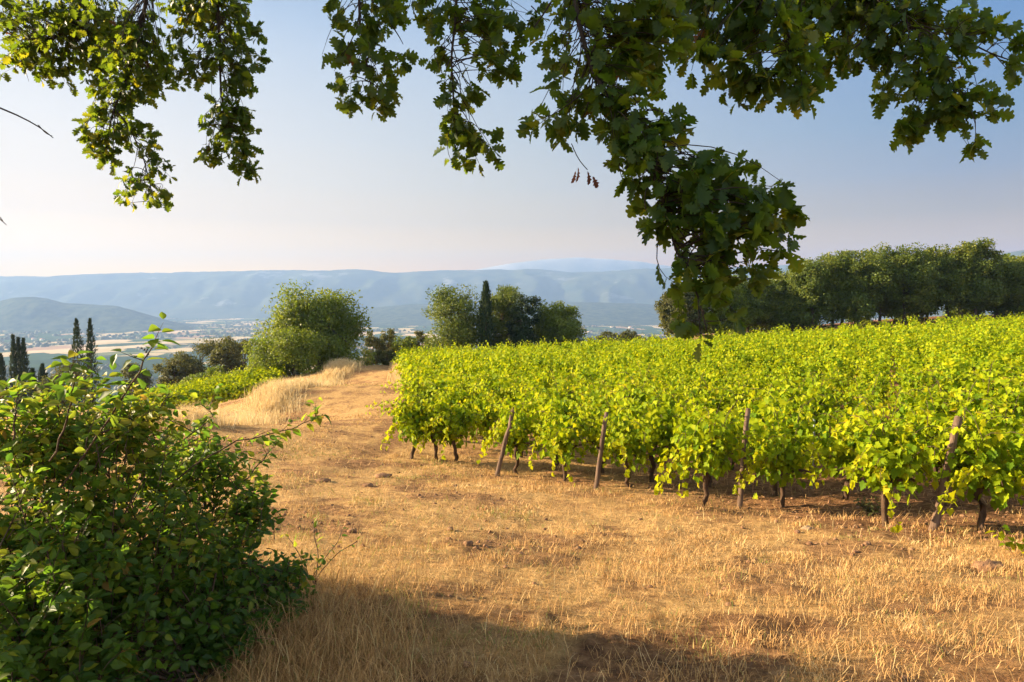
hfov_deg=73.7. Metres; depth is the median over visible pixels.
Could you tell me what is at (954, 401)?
grapevine
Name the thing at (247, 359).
olive tree
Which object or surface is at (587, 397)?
grapevine
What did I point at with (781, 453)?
grapevine
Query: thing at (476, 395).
grapevine
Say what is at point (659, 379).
grapevine
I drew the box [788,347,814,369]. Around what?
grapevine
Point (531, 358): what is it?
grapevine
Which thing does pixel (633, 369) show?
grapevine
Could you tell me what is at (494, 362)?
grapevine
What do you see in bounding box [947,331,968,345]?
grapevine
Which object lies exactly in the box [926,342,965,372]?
grapevine
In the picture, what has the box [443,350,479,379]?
grapevine
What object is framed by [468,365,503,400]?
grapevine
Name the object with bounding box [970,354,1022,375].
grapevine
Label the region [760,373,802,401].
grapevine
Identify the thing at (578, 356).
grapevine
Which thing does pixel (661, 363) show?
grapevine
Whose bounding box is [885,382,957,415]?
grapevine
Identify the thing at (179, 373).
olive tree
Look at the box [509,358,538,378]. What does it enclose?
grapevine
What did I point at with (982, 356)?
grapevine
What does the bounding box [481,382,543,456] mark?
grapevine
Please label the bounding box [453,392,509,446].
grapevine
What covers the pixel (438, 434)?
grapevine
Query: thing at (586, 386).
grapevine
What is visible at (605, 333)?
scrub bush
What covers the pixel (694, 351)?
grapevine
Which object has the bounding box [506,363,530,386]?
grapevine
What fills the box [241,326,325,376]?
bushy tree
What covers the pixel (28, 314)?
wooded knoll
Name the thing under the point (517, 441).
grapevine
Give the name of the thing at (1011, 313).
bush
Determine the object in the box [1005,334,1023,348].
grapevine
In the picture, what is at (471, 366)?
grapevine
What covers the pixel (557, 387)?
grapevine
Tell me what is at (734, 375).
grapevine
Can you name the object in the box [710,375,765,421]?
grapevine
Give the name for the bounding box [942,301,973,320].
bush
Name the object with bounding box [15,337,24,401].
cypress tree
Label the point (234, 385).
vineyard
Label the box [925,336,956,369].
grapevine
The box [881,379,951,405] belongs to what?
grapevine
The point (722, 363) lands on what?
grapevine
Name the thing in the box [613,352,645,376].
grapevine
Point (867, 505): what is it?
weed
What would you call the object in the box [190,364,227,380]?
bush
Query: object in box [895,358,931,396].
grapevine
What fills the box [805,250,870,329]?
line tree
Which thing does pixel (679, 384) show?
grapevine
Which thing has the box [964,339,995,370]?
grapevine
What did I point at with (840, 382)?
grapevine
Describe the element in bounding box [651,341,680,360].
grapevine
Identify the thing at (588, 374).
grapevine
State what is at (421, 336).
tree
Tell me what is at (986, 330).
grapevine
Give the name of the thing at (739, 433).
grapevine
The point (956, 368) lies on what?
grapevine
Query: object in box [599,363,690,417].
grapevine
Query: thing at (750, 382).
grapevine
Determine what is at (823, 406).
grapevine
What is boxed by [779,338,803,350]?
grapevine
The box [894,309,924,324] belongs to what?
bush
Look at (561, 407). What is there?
grapevine
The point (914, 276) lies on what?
line tree
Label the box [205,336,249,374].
olive tree
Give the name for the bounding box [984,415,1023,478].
grapevine
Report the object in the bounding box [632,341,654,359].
grapevine
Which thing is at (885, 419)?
grapevine
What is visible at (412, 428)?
grapevine
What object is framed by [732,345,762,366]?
grapevine
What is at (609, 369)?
grapevine
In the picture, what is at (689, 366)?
grapevine
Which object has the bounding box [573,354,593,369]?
grapevine
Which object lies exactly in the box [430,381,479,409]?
grapevine
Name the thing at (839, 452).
grapevine
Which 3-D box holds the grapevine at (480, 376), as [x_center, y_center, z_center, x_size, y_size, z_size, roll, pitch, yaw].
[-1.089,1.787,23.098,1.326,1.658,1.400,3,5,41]
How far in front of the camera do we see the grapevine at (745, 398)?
16.35 m
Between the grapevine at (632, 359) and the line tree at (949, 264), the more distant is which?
the line tree at (949, 264)
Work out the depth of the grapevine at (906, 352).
31.25 m
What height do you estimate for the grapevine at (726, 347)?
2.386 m
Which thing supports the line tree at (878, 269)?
on the ground at (360, 397)
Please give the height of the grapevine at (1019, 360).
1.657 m
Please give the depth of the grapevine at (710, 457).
9.94 m
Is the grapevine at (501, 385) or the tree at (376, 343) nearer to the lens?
the grapevine at (501, 385)
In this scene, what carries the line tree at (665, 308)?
on the ground at (360, 397)
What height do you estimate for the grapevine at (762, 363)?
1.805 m
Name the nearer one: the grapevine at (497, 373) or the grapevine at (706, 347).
the grapevine at (497, 373)
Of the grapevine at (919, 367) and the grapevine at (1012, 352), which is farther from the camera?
the grapevine at (1012, 352)
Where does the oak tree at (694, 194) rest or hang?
on the ground at (360, 397)
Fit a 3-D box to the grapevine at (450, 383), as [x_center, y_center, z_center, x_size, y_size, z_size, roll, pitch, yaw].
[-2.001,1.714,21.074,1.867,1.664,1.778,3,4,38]
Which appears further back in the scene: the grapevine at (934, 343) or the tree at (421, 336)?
the tree at (421, 336)
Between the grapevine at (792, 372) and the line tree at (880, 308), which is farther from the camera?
the line tree at (880, 308)
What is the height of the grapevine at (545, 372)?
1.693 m
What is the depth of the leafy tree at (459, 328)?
68.89 m
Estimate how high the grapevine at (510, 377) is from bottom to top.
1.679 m
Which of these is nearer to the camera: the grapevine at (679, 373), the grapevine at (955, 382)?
the grapevine at (955, 382)
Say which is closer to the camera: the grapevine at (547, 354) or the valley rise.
the grapevine at (547, 354)
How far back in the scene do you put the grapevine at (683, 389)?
19.80 m
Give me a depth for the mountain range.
6438.65 m
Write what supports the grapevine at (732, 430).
on the ground at (360, 397)
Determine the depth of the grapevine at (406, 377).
21.80 m
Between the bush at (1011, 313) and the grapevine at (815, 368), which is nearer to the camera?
the grapevine at (815, 368)
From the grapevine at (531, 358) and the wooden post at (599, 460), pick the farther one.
the grapevine at (531, 358)
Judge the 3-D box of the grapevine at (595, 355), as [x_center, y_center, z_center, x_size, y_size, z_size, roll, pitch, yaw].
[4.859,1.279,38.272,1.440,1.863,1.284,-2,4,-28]
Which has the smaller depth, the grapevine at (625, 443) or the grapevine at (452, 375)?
the grapevine at (625, 443)
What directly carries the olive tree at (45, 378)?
on the ground at (360, 397)
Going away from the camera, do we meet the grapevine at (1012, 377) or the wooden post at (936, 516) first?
the wooden post at (936, 516)
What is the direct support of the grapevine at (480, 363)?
on the ground at (360, 397)
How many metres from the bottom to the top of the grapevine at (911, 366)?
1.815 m
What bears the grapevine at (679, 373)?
on the ground at (360, 397)
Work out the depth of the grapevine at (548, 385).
26.99 m
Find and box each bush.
[177,374,199,386]
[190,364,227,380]
[355,358,372,364]
[374,350,397,364]
[596,334,609,342]
[599,331,611,337]
[608,332,627,341]
[618,329,632,340]
[626,331,641,340]
[736,325,763,333]
[847,310,877,327]
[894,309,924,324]
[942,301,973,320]
[998,310,1023,318]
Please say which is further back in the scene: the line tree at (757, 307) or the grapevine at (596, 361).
the line tree at (757, 307)
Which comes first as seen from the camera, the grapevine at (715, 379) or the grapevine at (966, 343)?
the grapevine at (715, 379)
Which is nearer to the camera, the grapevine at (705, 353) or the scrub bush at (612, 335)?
the grapevine at (705, 353)
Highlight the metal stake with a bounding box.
[810,419,814,488]
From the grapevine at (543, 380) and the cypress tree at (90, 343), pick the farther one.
the cypress tree at (90, 343)
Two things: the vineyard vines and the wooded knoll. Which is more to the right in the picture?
the vineyard vines
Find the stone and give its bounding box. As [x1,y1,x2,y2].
[801,525,813,529]
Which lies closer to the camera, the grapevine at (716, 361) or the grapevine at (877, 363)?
the grapevine at (877, 363)
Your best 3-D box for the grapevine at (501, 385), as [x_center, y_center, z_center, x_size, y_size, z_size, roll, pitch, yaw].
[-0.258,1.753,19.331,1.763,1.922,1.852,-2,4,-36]
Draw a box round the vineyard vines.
[390,312,1023,374]
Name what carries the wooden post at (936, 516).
on the ground at (360, 397)
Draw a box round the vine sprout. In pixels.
[984,524,1023,555]
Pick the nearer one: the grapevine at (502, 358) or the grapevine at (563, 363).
the grapevine at (502, 358)
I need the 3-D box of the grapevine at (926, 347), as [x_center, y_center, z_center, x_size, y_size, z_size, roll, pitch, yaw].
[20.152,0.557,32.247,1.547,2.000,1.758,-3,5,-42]
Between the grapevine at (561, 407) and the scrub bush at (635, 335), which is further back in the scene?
the scrub bush at (635, 335)
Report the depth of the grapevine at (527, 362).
33.23 m
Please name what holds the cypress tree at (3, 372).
on the ground at (360, 397)
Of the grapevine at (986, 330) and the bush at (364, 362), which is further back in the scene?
the bush at (364, 362)
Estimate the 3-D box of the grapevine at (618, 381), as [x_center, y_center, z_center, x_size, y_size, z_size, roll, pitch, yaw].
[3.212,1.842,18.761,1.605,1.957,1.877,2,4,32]
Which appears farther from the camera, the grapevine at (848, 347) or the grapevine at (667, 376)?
the grapevine at (848, 347)
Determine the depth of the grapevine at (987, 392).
12.92 m
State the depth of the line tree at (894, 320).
83.96 m
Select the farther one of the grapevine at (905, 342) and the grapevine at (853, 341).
the grapevine at (853, 341)
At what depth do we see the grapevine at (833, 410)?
14.75 m
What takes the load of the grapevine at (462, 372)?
on the ground at (360, 397)
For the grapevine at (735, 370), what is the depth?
27.61 m
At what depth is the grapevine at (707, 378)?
26.44 m
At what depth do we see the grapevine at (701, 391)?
16.95 m
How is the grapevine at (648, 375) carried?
on the ground at (360, 397)
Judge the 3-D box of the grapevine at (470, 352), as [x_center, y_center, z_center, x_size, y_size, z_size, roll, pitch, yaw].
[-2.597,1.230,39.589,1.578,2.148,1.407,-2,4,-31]
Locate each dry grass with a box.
[146,358,403,431]
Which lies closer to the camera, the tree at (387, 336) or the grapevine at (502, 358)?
the grapevine at (502, 358)
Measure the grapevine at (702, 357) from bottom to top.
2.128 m
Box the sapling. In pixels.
[281,518,359,583]
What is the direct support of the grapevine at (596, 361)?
on the ground at (360, 397)
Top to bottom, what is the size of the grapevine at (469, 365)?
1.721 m
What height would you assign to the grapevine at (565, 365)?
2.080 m
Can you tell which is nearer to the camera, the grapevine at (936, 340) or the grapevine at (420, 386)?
the grapevine at (420, 386)
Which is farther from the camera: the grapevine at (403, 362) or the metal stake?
the grapevine at (403, 362)
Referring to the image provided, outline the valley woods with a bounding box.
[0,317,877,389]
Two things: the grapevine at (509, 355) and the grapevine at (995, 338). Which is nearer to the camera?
the grapevine at (995, 338)
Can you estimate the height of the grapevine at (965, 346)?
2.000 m
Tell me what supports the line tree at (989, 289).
on the ground at (360, 397)
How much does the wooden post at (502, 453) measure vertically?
1.508 m
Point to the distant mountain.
(579, 265)
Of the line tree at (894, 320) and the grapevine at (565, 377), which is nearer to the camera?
the grapevine at (565, 377)
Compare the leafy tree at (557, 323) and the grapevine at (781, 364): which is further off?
the leafy tree at (557, 323)
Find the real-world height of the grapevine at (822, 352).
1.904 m
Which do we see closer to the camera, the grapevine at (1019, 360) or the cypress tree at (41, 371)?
the grapevine at (1019, 360)
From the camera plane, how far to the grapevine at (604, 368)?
29.76 m
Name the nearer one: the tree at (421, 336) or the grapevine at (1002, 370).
the grapevine at (1002, 370)
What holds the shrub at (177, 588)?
on the ground at (360, 397)
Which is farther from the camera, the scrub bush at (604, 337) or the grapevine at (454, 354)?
the scrub bush at (604, 337)
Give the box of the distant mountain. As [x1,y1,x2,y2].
[477,258,672,271]
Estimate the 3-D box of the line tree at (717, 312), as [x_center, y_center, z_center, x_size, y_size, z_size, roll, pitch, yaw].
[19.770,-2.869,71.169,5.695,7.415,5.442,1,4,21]
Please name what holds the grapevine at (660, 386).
on the ground at (360, 397)
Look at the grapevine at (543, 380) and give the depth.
23.88 m
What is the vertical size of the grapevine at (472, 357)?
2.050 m
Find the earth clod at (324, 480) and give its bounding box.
[315,478,330,481]
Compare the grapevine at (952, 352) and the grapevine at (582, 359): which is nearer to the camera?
the grapevine at (952, 352)
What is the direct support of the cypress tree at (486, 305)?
on the ground at (360, 397)
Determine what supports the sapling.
on the ground at (360, 397)
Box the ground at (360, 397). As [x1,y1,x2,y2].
[0,315,1023,681]
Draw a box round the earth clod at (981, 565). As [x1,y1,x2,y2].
[970,559,1005,572]
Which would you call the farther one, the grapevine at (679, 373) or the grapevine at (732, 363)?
the grapevine at (732, 363)
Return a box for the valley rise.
[339,302,660,325]
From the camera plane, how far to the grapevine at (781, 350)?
37.45 m
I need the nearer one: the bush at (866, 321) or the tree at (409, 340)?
the tree at (409, 340)
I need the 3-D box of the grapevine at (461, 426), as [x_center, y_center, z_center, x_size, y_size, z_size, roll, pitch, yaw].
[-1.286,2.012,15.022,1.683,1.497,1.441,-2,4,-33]
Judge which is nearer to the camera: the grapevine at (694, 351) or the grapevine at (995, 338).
the grapevine at (995, 338)
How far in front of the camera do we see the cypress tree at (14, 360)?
90.01 m
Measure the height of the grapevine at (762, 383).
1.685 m
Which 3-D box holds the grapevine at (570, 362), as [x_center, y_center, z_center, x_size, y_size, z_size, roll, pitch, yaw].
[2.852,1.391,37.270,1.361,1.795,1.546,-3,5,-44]
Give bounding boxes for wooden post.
[495,407,514,475]
[593,412,608,489]
[737,408,750,508]
[928,416,962,530]
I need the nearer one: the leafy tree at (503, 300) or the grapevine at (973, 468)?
the grapevine at (973, 468)
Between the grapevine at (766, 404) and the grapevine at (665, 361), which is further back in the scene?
the grapevine at (665, 361)
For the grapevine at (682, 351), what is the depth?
36.80 m
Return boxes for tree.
[0,0,1023,361]
[0,352,11,405]
[8,334,22,412]
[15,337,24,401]
[17,337,29,410]
[27,367,36,397]
[33,362,48,392]
[33,362,92,405]
[69,318,87,403]
[83,317,99,405]
[120,362,153,395]
[152,355,194,387]
[169,337,220,380]
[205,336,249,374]
[231,338,251,372]
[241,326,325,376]
[241,338,271,371]
[249,278,377,374]
[362,332,387,364]
[378,328,400,364]
[391,335,417,353]
[414,330,428,350]
[418,283,492,349]
[475,279,496,349]
[477,284,526,348]
[503,294,542,347]
[530,299,586,348]
[654,291,701,339]
[680,279,729,336]
[706,275,758,334]
[733,274,780,332]
[751,279,791,331]
[766,268,823,332]
[784,257,845,330]
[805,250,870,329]
[826,246,897,322]
[865,242,911,326]
[879,242,942,325]
[881,303,896,321]
[902,245,949,323]
[917,244,990,318]
[938,237,1008,320]
[967,257,1023,318]
[988,252,1023,316]
[995,253,1019,311]
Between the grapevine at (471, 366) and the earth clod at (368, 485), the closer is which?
the earth clod at (368, 485)
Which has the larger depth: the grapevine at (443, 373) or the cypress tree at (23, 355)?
the cypress tree at (23, 355)
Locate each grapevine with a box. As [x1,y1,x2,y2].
[365,382,440,458]
[380,364,443,418]
[391,345,416,372]
[396,349,423,375]
[396,353,420,378]
[397,357,440,397]
[397,371,438,406]
[398,380,466,459]
[410,362,446,379]
[414,355,431,370]
[414,372,467,395]
[416,346,448,371]
[420,364,451,385]
[420,397,496,461]
[426,355,456,377]
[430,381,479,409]
[437,350,457,365]
[439,369,463,380]
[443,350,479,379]
[444,346,463,361]
[451,377,474,389]
[452,377,484,408]
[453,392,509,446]
[454,345,479,364]
[456,359,493,388]
[458,356,486,371]
[462,369,492,398]
[463,358,490,380]
[465,347,491,372]
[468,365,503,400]
[471,372,524,428]
[472,353,498,369]
[474,357,496,370]
[476,391,550,473]
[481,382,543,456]
[482,355,513,378]
[483,348,518,375]
[484,374,538,420]
[493,345,519,368]
[493,370,518,391]
[497,361,536,387]
[506,346,526,364]
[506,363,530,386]
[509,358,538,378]
[513,352,539,370]
[517,376,548,403]
[517,384,596,464]
[519,359,559,391]
[519,366,553,397]
[520,367,588,415]
[524,347,542,365]
[528,394,601,486]
[529,350,561,378]
[531,364,553,385]
[533,346,559,365]
[547,372,579,388]
[547,373,581,395]
[550,354,574,377]
[550,367,573,386]
[552,353,575,377]
[553,350,574,365]
[559,389,629,472]
[562,346,588,360]
[564,360,595,381]
[566,370,618,407]
[570,350,589,365]
[571,360,600,392]
[573,352,592,368]
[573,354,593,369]
[574,369,620,421]
[574,375,603,397]
[586,348,611,362]
[589,354,619,377]
[590,355,609,373]
[590,357,620,387]
[593,361,616,376]
[593,411,662,486]
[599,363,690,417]
[601,348,633,373]
[601,359,643,384]
[601,379,631,396]
[602,348,617,364]
[602,377,690,481]
[611,375,654,409]
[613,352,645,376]
[613,361,667,391]
[615,358,654,382]
[618,343,637,362]
[625,344,649,363]
[626,352,656,367]
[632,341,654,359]
[634,368,669,391]
[639,359,668,380]
[640,347,662,367]
[648,382,683,407]
[650,354,671,371]
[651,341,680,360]
[653,353,686,377]
[653,366,677,384]
[653,376,701,397]
[654,396,755,507]
[655,388,706,459]
[660,342,686,357]
[660,363,687,382]
[660,368,737,420]
[664,349,692,373]
[666,351,688,370]
[670,359,714,386]
[671,387,755,486]
[672,342,696,368]
[672,377,706,408]
[674,359,704,382]
[685,343,703,371]
[689,345,720,376]
[694,340,715,354]
[694,348,713,367]
[695,364,725,388]
[698,349,739,381]
[701,362,738,389]
[702,377,779,453]
[707,345,732,370]
[709,338,738,362]
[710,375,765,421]
[712,365,760,399]
[713,403,752,469]
[715,352,748,371]
[719,365,751,384]
[723,343,755,370]
[728,368,835,498]
[731,362,757,385]
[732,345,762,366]
[732,397,825,506]
[733,366,774,396]
[734,339,756,357]
[740,361,761,375]
[745,345,769,361]
[745,363,783,390]
[751,342,772,358]
[752,349,775,376]
[758,361,789,387]
[760,361,846,455]
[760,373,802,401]
[764,348,781,369]
[765,411,829,477]
[766,353,794,378]
[769,341,791,361]
[769,345,802,375]
[775,356,811,383]
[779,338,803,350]
[779,374,820,393]
[782,338,814,357]
[782,355,824,381]
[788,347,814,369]
[793,368,842,427]
[797,373,846,405]
[798,356,825,378]
[801,339,819,355]
[803,391,919,499]
[805,342,835,371]
[806,350,826,373]
[811,365,856,402]
[815,353,858,381]
[816,410,907,481]
[817,333,840,359]
[817,401,898,442]
[820,345,863,381]
[824,384,981,532]
[825,337,866,375]
[825,363,857,387]
[828,370,897,435]
[834,332,863,364]
[834,343,859,375]
[840,335,865,352]
[843,339,865,357]
[845,370,897,418]
[848,362,896,409]
[850,346,894,381]
[850,358,891,403]
[854,342,894,377]
[855,353,889,384]
[860,336,899,365]
[865,329,897,352]
[870,338,896,364]
[880,376,1022,506]
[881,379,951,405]
[884,373,989,462]
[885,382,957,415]
[887,349,927,385]
[888,350,929,383]
[889,327,922,354]
[889,394,1023,531]
[890,362,947,410]
[891,329,931,367]
[891,341,920,360]
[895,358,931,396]
[897,399,982,486]
[898,346,929,367]
[916,332,957,361]
[922,331,953,366]
[924,350,977,385]
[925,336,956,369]
[926,340,971,376]
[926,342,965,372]
[927,336,948,357]
[932,389,968,419]
[933,346,992,394]
[939,367,1002,408]
[946,351,1023,437]
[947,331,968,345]
[952,336,989,367]
[953,390,1023,495]
[955,332,999,358]
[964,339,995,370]
[965,321,1011,342]
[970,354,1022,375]
[971,349,1023,393]
[974,345,1003,376]
[980,332,1006,350]
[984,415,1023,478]
[985,337,1018,360]
[985,361,1023,403]
[997,332,1023,348]
[998,340,1023,364]
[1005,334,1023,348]
[1005,338,1023,366]
[1011,355,1023,372]
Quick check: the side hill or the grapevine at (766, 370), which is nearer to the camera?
the grapevine at (766, 370)
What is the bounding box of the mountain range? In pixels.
[0,264,883,318]
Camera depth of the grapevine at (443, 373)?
24.59 m
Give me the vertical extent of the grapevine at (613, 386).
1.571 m
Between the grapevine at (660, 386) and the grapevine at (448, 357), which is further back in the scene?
the grapevine at (448, 357)
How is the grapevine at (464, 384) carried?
on the ground at (360, 397)
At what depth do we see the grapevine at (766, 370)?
26.82 m
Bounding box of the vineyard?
[130,359,287,411]
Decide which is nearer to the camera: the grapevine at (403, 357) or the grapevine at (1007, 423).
the grapevine at (1007, 423)
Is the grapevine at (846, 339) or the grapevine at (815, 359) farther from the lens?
the grapevine at (846, 339)
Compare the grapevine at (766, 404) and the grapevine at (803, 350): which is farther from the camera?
the grapevine at (803, 350)
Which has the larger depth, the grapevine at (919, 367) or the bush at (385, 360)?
the bush at (385, 360)
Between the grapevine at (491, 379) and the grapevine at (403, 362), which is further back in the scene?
the grapevine at (403, 362)
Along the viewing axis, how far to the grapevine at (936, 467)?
11.80 m
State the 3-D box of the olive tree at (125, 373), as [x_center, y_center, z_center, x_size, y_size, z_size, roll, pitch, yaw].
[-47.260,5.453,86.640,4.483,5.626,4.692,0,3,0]
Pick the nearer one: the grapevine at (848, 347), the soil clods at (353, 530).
the soil clods at (353, 530)
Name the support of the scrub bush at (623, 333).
on the ground at (360, 397)
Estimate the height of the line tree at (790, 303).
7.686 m
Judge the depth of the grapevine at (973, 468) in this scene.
7.79 m
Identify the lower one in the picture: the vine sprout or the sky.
the vine sprout
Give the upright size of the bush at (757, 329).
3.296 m
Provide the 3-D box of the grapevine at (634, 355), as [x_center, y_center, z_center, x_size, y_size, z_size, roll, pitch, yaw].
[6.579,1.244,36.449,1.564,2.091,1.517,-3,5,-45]
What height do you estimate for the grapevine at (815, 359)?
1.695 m
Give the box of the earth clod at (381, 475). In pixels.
[374,472,391,477]
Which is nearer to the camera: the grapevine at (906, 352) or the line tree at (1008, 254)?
the grapevine at (906, 352)
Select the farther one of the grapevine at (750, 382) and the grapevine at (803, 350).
the grapevine at (803, 350)
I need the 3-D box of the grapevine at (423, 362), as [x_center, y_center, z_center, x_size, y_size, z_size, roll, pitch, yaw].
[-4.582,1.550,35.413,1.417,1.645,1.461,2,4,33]
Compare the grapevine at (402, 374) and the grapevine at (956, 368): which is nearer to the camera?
the grapevine at (956, 368)
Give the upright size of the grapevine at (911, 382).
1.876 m
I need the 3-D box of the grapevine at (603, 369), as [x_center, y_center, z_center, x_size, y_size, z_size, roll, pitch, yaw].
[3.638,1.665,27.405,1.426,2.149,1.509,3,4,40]
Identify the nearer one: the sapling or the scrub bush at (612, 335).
the sapling
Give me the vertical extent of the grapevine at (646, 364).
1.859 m
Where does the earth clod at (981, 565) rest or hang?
on the ground at (360, 397)
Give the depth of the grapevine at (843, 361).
27.07 m
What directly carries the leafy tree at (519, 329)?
on the ground at (360, 397)
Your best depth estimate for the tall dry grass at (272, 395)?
30.77 m
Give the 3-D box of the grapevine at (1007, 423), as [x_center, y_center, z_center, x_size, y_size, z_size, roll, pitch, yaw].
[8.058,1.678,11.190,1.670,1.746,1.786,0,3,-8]
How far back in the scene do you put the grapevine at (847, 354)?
28.98 m
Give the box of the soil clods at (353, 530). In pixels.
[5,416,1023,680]
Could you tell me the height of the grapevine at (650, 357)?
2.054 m
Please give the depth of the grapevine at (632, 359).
33.72 m
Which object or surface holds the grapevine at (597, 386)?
on the ground at (360, 397)
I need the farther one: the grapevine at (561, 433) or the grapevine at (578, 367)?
the grapevine at (578, 367)
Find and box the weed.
[853,496,880,515]
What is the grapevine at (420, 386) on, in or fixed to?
on the ground at (360, 397)
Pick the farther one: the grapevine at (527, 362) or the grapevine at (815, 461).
the grapevine at (527, 362)
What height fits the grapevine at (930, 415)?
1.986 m
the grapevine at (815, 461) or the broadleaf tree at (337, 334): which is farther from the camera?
the broadleaf tree at (337, 334)
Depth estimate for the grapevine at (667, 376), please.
25.27 m
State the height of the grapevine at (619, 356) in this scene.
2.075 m
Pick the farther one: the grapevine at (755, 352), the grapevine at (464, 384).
the grapevine at (755, 352)
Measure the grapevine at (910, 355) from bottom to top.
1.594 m
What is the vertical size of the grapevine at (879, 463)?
1.854 m
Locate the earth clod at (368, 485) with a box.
[362,483,373,486]
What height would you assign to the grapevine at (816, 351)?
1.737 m
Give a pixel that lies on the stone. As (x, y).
(807, 527)
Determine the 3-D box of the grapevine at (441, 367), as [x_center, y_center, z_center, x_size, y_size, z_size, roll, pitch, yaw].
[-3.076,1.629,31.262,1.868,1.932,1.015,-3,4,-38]
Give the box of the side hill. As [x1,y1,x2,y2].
[884,250,1023,318]
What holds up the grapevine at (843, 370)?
on the ground at (360, 397)
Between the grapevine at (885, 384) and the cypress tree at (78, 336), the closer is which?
the grapevine at (885, 384)
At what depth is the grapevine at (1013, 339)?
33.70 m
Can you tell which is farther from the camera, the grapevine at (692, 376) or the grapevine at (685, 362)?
the grapevine at (685, 362)
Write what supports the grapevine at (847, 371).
on the ground at (360, 397)
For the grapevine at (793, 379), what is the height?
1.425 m
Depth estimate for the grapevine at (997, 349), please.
28.83 m
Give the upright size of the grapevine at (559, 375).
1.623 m
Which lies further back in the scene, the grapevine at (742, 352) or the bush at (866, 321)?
the bush at (866, 321)
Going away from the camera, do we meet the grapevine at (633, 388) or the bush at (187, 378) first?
the grapevine at (633, 388)
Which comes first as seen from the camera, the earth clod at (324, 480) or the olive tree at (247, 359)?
the earth clod at (324, 480)
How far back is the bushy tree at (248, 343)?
54.07 m
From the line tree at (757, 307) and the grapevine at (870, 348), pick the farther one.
the line tree at (757, 307)
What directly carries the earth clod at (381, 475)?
on the ground at (360, 397)
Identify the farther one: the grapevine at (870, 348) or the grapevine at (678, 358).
the grapevine at (678, 358)
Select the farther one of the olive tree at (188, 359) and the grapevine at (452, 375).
the olive tree at (188, 359)
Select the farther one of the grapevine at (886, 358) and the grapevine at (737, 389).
the grapevine at (886, 358)
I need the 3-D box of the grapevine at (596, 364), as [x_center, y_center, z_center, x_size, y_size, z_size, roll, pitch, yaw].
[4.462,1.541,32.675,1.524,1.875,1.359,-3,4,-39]
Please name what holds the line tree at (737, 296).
on the ground at (360, 397)
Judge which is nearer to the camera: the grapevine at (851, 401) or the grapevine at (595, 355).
the grapevine at (851, 401)
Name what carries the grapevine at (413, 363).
on the ground at (360, 397)
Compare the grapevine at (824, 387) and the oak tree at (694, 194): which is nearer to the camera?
the oak tree at (694, 194)
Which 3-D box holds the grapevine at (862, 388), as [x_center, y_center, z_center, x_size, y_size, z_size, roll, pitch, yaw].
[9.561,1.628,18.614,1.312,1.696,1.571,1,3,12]
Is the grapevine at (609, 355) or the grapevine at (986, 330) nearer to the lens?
the grapevine at (986, 330)
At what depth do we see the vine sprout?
6.64 m
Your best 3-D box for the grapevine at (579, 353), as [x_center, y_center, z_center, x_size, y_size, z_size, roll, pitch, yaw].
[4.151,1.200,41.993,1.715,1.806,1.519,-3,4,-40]
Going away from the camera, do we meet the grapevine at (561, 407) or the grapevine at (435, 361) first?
the grapevine at (561, 407)
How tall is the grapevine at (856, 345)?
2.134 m
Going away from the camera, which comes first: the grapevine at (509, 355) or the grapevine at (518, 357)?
the grapevine at (509, 355)
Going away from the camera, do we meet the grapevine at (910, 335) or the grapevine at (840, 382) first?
the grapevine at (840, 382)
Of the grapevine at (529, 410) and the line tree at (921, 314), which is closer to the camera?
the grapevine at (529, 410)
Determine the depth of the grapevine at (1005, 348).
26.74 m
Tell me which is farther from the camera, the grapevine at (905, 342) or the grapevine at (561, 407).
the grapevine at (905, 342)
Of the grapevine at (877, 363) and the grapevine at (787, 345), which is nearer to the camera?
the grapevine at (877, 363)
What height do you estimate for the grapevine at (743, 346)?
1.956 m
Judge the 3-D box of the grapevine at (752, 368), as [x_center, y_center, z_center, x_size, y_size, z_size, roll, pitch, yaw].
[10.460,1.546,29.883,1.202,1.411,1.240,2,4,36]
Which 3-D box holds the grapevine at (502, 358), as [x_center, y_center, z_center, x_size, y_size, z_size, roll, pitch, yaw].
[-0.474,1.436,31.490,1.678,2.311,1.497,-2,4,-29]
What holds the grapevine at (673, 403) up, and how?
on the ground at (360, 397)
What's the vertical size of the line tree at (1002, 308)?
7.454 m
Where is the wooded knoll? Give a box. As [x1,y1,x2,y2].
[0,297,197,330]
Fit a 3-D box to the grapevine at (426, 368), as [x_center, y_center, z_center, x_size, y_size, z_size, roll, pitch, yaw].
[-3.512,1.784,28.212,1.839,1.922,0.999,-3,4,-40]
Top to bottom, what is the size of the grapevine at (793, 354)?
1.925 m
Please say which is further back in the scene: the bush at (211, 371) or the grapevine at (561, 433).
the bush at (211, 371)
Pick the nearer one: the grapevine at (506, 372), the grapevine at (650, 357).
the grapevine at (506, 372)
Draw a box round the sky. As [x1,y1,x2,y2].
[0,0,1023,276]
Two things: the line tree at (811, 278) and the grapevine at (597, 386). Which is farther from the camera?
the line tree at (811, 278)
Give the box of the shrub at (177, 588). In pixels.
[0,312,331,681]
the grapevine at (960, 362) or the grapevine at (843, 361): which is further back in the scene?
the grapevine at (843, 361)
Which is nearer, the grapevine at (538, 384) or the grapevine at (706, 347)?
the grapevine at (538, 384)
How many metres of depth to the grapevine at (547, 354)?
37.99 m
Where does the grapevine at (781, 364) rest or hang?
on the ground at (360, 397)
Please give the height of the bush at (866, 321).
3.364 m
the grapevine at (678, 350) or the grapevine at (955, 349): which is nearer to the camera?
the grapevine at (955, 349)
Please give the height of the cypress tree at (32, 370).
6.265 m

